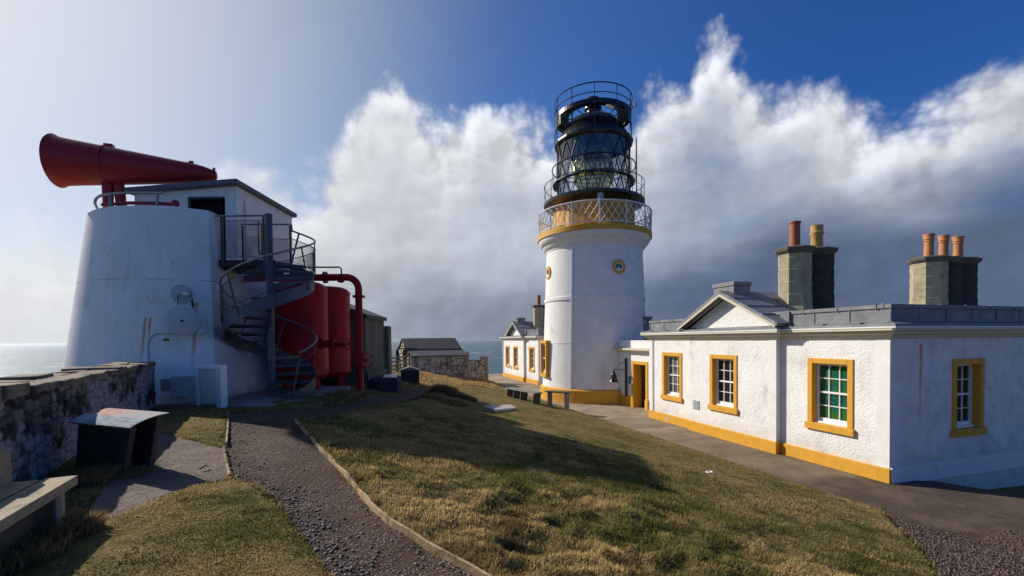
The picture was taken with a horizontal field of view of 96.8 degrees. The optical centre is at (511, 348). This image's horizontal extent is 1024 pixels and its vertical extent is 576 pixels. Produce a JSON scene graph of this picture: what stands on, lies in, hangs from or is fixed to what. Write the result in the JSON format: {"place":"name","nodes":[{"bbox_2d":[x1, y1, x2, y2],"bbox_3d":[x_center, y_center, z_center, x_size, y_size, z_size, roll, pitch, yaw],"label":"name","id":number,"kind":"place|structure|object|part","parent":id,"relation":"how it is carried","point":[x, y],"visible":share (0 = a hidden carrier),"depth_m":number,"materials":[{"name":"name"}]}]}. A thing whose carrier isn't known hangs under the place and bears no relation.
{"place":"outdoors","nodes":[
{"label":"outdoors","id":0,"kind":"place"},
{"bbox_2d":[0,340,502,376],"bbox_3d":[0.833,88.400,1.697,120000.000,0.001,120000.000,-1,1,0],"label":"sea","id":1,"kind":"structure","parent":0,"point":[27,359],"depth_m":2948.21,"materials":[{"name":"liquid"}]},
{"bbox_2d":[226,388,472,575],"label":"path","id":2,"kind":"structure","parent":0,"point":[323,479],"depth_m":4.69,"materials":[{"name":"grey gravel"}]},
{"bbox_2d":[0,0,1023,344],"label":"sky","id":3,"kind":"structure","parent":0,"point":[413,141],"materials":[{"name":"blue"}]},
{"bbox_2d":[2,363,1023,575],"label":"ground","id":4,"kind":"structure","parent":0,"point":[318,400],"depth_m":5.26,"materials":[{"name":"green plant"}]},
{"bbox_2d":[0,450,77,560],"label":"bench","id":5,"kind":"object","parent":4,"relation":"on","point":[25,506],"visible":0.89,"depth_m":3.28,"materials":[{"name":"grey wood"}]},
{"bbox_2d":[0,361,155,481],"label":"boundary wall","id":6,"kind":"structure","parent":4,"relation":"on","point":[38,433],"depth_m":5.35,"materials":[{"name":"stone"}]},
{"bbox_2d":[68,408,169,471],"bbox_3d":[-4.563,1.177,5.283,1.245,0.870,0.435,0,1,21],"label":"information board","id":7,"kind":"object","parent":4,"relation":"on","point":[115,435],"visible":0.71,"depth_m":5.21,"materials":[{"name":"dark painted metal"},{"name":"printed plastic panel"}]},
{"bbox_2d":[78,434,226,521],"bbox_3d":[-4.083,1.380,5.558,1.074,0.042,4.347,-1,1,-32],"label":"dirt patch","id":8,"kind":"object","parent":4,"relation":"on","point":[185,459],"visible":0.77,"depth_m":4.92,"materials":[{"name":"grey concrete"}]},
{"bbox_2d":[170,376,195,397],"bbox_3d":[-7.550,0.880,10.462,0.460,0.470,0.212,-1,1,-27],"label":"meter cabinet","id":9,"kind":"object","parent":4,"relation":"on","point":[183,386],"visible":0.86,"depth_m":10.38,"materials":[{"name":"grey metal"}]},
{"bbox_3d":[-7.505,0.881,10.373,0.400,0.410,0.012,-1,1,-27],"label":"cabinet door","id":10,"kind":"part","parent":9,"relation":"part of","materials":[{"name":"white metal"}]},
{"bbox_2d":[62,192,306,404],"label":"foghorn tower","id":11,"kind":"structure","parent":4,"relation":"on","point":[139,261],"depth_m":10.91,"materials":[{"name":"paint"}]},
{"bbox_2d":[39,133,217,207],"bbox_3d":[-10.160,-3.909,12.454,3.653,3.370,1.340,-1,1,-17],"label":"foghorn","id":12,"kind":"object","parent":11,"relation":"on","point":[107,167],"visible":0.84,"depth_m":11.97,"materials":[{"name":"red paint"}]},
{"bbox_2d":[147,333,173,361],"bbox_3d":[-8.189,0.360,10.620,0.576,1.432,0.252,-1,1,-18],"label":"cable conduit","id":13,"kind":"object","parent":11,"relation":"attached to","point":[149,342],"visible":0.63,"depth_m":10.62,"materials":[{"name":"grey metal"}]},
{"bbox_2d":[161,379,170,389],"bbox_3d":[-8.069,0.981,10.619,0.190,0.530,0.120,-1,1,-27],"label":"junction box","id":14,"kind":"object","parent":11,"relation":"attached to","point":[165,384],"visible":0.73,"depth_m":10.56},
{"bbox_2d":[170,285,193,307],"bbox_3d":[-7.829,-1.181,10.868,0.394,0.650,0.457,-1,1,0],"label":"satellite dish","id":15,"kind":"object","parent":11,"relation":"attached to","point":[183,293],"visible":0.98,"depth_m":10.79,"materials":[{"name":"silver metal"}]},
{"bbox_2d":[163,306,202,340],"bbox_3d":[-7.782,-0.578,10.747,0.759,0.808,0.359,-2,2,-45],"label":"satellite dish","id":16,"kind":"object","parent":11,"relation":"attached to","point":[181,321],"visible":1,"depth_m":10.61,"materials":[{"name":"white metal"}]},
{"bbox_2d":[123,178,296,273],"bbox_3d":[-8.984,-2.995,14.094,3.070,3.257,3.500,-1,1,0],"label":"tower hut","id":17,"kind":"object","parent":11,"relation":"on","point":[235,196],"visible":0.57,"depth_m":12.58,"materials":[{"name":"white paint"}]},
{"bbox_2d":[191,197,225,259],"bbox_3d":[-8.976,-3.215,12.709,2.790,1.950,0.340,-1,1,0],"label":"doorway","id":18,"kind":"structure","parent":17,"relation":"in","point":[216,206],"depth_m":12.82,"materials":[{"name":"black"}]},
{"bbox_2d":[222,447,230,477],"bbox_3d":[-3.472,1.397,5.525,0.025,0.142,1.534,-1,1,-34],"label":"path edging","id":19,"kind":"object","parent":4,"relation":"on","point":[226,464],"visible":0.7,"depth_m":5.36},
{"bbox_2d":[225,413,228,442],"bbox_3d":[-4.930,1.359,7.888,0.031,0.133,3.457,-1,1,-32],"label":"path edging","id":20,"kind":"object","parent":4,"relation":"on","point":[226,439],"visible":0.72,"depth_m":7.25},
{"bbox_2d":[0,387,482,575],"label":"dry tuft grass","id":21,"kind":"structure","parent":4,"relation":"on","point":[37,545],"depth_m":3.49,"materials":[{"name":"brown plant"}]},
{"bbox_2d":[187,386,349,406],"bbox_3d":[-5.760,1.430,11.969,3.254,0.430,4.120,-1,1,0],"label":"concrete pad","id":22,"kind":"object","parent":4,"relation":"on","point":[261,398],"visible":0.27,"depth_m":11.22,"materials":[{"name":"grey concrete"}]},
{"bbox_2d":[196,364,227,407],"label":"cabinet","id":23,"kind":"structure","parent":22,"relation":"on","point":[211,383],"depth_m":10.08,"materials":[{"name":"white paint"}]},
{"bbox_2d":[215,213,317,398],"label":"spiral staircase","id":24,"kind":"structure","parent":22,"relation":"on","point":[270,269],"depth_m":11.56,"materials":[{"name":"metal"}]},
{"bbox_2d":[274,281,329,388],"bbox_3d":[-6.304,-0.417,13.613,1.552,3.470,1.552,-1,1,0],"label":"air tank","id":25,"kind":"object","parent":22,"relation":"on","point":[309,311],"visible":0.48,"depth_m":13.01,"materials":[{"name":"red paint"}]},
{"bbox_2d":[316,333,353,349],"bbox_3d":[-5.205,-0.202,13.348,1.034,0.510,0.320,-1,1,0],"label":"valve pipe","id":26,"kind":"object","parent":25,"relation":"attached to","point":[332,343],"visible":1,"depth_m":13.27,"materials":[{"name":"red paint"}]},
{"bbox_2d":[320,286,351,385],"bbox_3d":[-6.204,-0.374,15.233,1.552,3.380,1.574,-1,1,0],"label":"air tank","id":27,"kind":"object","parent":22,"relation":"on","point":[339,327],"visible":0.45,"depth_m":14.81,"materials":[{"name":"red paint"}]},
{"bbox_2d":[243,266,373,390],"bbox_3d":[-5.754,-0.280,12.765,3.709,4.019,0.380,0,1,3],"label":"red pipe","id":28,"kind":"object","parent":4,"relation":"on","point":[359,355],"visible":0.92,"depth_m":12.63,"materials":[{"name":"metal"}]},
{"bbox_2d":[320,304,391,384],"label":"concrete building","id":29,"kind":"structure","parent":4,"relation":"on","point":[377,346],"depth_m":16.89,"materials":[{"name":"grey concrete"}]},
{"bbox_2d":[367,374,402,392],"bbox_3d":[-4.177,1.189,14.988,1.123,0.668,0.892,-1,1,0],"label":"storage box","id":30,"kind":"object","parent":4,"relation":"on","point":[389,382],"visible":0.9,"depth_m":14.65,"materials":[{"name":"black metal"}]},
{"bbox_2d":[294,419,492,575],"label":"path edging","id":31,"kind":"object","parent":4,"relation":"on","point":[465,565],"visible":0.49,"depth_m":3.78,"materials":[{"name":"beige concrete"}]},
{"bbox_2d":[392,353,410,371],"bbox_3d":[-6.636,1.130,26.379,0.112,1.550,4.329,0,1,7],"label":"rail fence","id":32,"kind":"object","parent":4,"relation":"on","point":[397,364],"visible":0.52,"depth_m":26.64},
{"bbox_2d":[403,349,406,366],"bbox_3d":[-6.576,1.205,28.027,0.220,2.279,0.220,-1,1,0],"label":"timber post","id":33,"kind":"object","parent":4,"relation":"on","point":[404,353],"visible":0.36,"depth_m":27.91,"materials":[{"name":"wood"}]},
{"bbox_2d":[395,346,417,371],"bbox_3d":[-6.414,0.697,27.607,1.353,1.734,0.314,-1,1,-8],"label":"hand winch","id":34,"kind":"object","parent":4,"relation":"on","point":[397,351],"visible":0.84,"depth_m":27.53,"materials":[{"name":"metal"}]},
{"bbox_2d":[400,366,419,385],"bbox_3d":[-4.207,1.195,18.767,0.820,0.890,0.680,-1,1,-13],"label":"storage box","id":35,"kind":"object","parent":4,"relation":"on","point":[410,374],"visible":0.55,"depth_m":18.48,"materials":[{"name":"paint"}]},
{"bbox_2d":[398,338,468,377],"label":"stone shed","id":36,"kind":"structure","parent":4,"relation":"on","point":[448,356],"depth_m":32.91,"materials":[{"name":"stone"}]},
{"bbox_2d":[414,383,477,406],"bbox_3d":[-2.122,1.576,15.280,2.131,0.702,3.115,-1,1,0],"label":"heather clump","id":37,"kind":"object","parent":4,"relation":"on","point":[451,391],"visible":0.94,"depth_m":15.39,"materials":[{"name":"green plant"}]},
{"bbox_2d":[392,370,500,388],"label":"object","id":38,"kind":"structure","parent":4,"relation":"on","point":[424,376],"depth_m":26.18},
{"bbox_2d":[466,352,468,377],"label":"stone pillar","id":39,"kind":"structure","parent":4,"relation":"on","point":[467,365],"depth_m":33.78,"materials":[{"name":"grey stone"}]},
{"bbox_2d":[469,356,487,380],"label":"yard wall","id":40,"kind":"structure","parent":4,"relation":"on","point":[478,368],"depth_m":35.34,"materials":[{"name":"stone"}]},
{"bbox_2d":[484,404,516,411],"bbox_3d":[-0.303,2.068,15.614,0.560,0.474,2.985,0,1,18],"label":"concrete cover","id":41,"kind":"object","parent":4,"relation":"on","point":[498,408],"visible":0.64,"depth_m":15.03,"materials":[{"name":"grey concrete"}]},
{"bbox_2d":[499,295,544,384],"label":"keepers house","id":42,"kind":"structure","parent":4,"relation":"on","point":[521,338],"depth_m":37.43,"materials":[{"name":"stone"}]},
{"bbox_2d":[505,346,509,366],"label":"window","id":43,"kind":"structure","parent":42,"relation":"in","point":[507,355],"depth_m":41.93,"materials":[{"name":"white paint"}]},
{"bbox_2d":[513,346,517,368],"bbox_3d":[0.393,0.792,38.650,0.305,1.925,1.340,-1,1,-17],"label":"window","id":44,"kind":"structure","parent":42,"relation":"in","point":[515,348],"depth_m":39.07,"materials":[{"name":"white paint"}]},
{"bbox_2d":[528,347,534,371],"bbox_3d":[1.615,0.845,35.276,0.305,1.925,1.340,-1,1,-17],"label":"window","id":45,"kind":"structure","parent":42,"relation":"in","point":[531,349],"depth_m":35.66,"materials":[{"name":"white paint"}]},
{"bbox_2d":[505,387,542,403],"bbox_3d":[0.521,2.312,21.498,0.420,0.700,2.743,-1,1,-29],"label":"bench","id":46,"kind":"object","parent":4,"relation":"on","point":[518,393],"visible":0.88,"depth_m":21.41,"materials":[{"name":"grey stone"}]},
{"bbox_2d":[545,390,571,409],"bbox_3d":[2.133,2.459,20.951,1.199,0.953,0.400,0,1,33],"label":"bench","id":47,"kind":"object","parent":4,"relation":"on","point":[549,396],"visible":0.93,"depth_m":20.85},
{"bbox_2d":[538,81,651,403],"bbox_3d":[4.805,-5.820,26.744,6.580,17.560,6.580,-1,1,0],"label":"lighthouse","id":48,"kind":"object","parent":4,"relation":"on","point":[594,242],"visible":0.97,"depth_m":24.51,"materials":[{"name":"white paint"}]},
{"bbox_2d":[540,340,549,376],"bbox_3d":[1.901,0.584,26.196,0.320,2.070,1.200,-1,1,-13],"label":"window","id":49,"kind":"structure","parent":48,"relation":"in","point":[544,348],"depth_m":25.84,"materials":[{"name":"white paint"}]},
{"bbox_2d":[546,266,550,279],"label":"round window","id":50,"kind":"structure","parent":48,"relation":"in","point":[548,270],"depth_m":26.07,"materials":[{"name":"yellow paint"}]},
{"bbox_2d":[612,259,625,273],"bbox_3d":[5.649,-4.317,24.101,0.760,0.760,0.130,-1,1,-17],"label":"round window","id":51,"kind":"structure","parent":48,"relation":"in","point":[617,263],"depth_m":24.05,"materials":[{"name":"yellow paint"}]},
{"bbox_2d":[613,340,649,410],"bbox_3d":[8.302,1.259,23.328,5.300,3.370,5.680,-1,1,-17],"label":"passage","id":52,"kind":"object","parent":4,"relation":"on","point":[635,353],"visible":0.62,"depth_m":22.68,"materials":[{"name":"white paint"}]},
{"bbox_2d":[609,358,626,396],"bbox_3d":[5.390,1.491,23.085,0.927,1.970,0.480,-1,1,0],"label":"bell","id":53,"kind":"object","parent":52,"relation":"hanging from","point":[613,379],"visible":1,"depth_m":23.13,"materials":[{"name":"metal"}]},
{"bbox_2d":[643,316,652,339],"bbox_3d":[7.441,-0.906,25.489,0.680,1.720,0.680,-1,1,0],"label":"roof vent","id":54,"kind":"object","parent":52,"relation":"on","point":[646,327],"visible":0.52,"depth_m":25.18,"materials":[{"name":"grey metal"}]},
{"bbox_2d":[638,221,1023,489],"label":"keepers house","id":55,"kind":"structure","parent":4,"relation":"on","point":[926,383],"depth_m":11.97,"materials":[{"name":"white paint"}]},
{"bbox_2d":[660,352,682,402],"bbox_3d":[6.464,1.128,18.188,0.305,1.925,1.340,-1,1,-17],"label":"window","id":56,"kind":"structure","parent":55,"relation":"in","point":[671,362],"depth_m":18.35,"materials":[{"name":"white paint"}]},
{"bbox_2d":[708,354,738,414],"bbox_3d":[7.174,1.176,15.315,0.305,1.925,1.340,-1,1,-17],"label":"window","id":57,"kind":"structure","parent":55,"relation":"in","point":[722,368],"depth_m":15.46,"materials":[{"name":"white paint"}]},
{"bbox_2d":[804,358,855,436],"bbox_3d":[8.396,1.229,11.940,0.305,1.925,1.340,-1,1,-17],"label":"window","id":58,"kind":"structure","parent":55,"relation":"in","point":[830,409],"depth_m":12.01,"materials":[{"name":"white paint"}]},
{"bbox_2d":[950,358,987,437],"bbox_3d":[11.325,1.212,11.415,1.290,1.925,0.325,-1,1,-17],"label":"window","id":59,"kind":"structure","parent":55,"relation":"in","point":[968,391],"depth_m":11.49,"materials":[{"name":"white paint"}]},
{"bbox_2d":[880,506,1023,575],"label":"gravel patch","id":60,"kind":"object","parent":4,"relation":"on","point":[990,534],"visible":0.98,"depth_m":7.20,"materials":[{"name":"grey gravel"}]},
{"bbox_2d":[488,374,1023,531],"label":"pavement","id":61,"kind":"structure","parent":0,"point":[947,506],"depth_m":10.37,"materials":[{"name":"concrete"}]}
]}

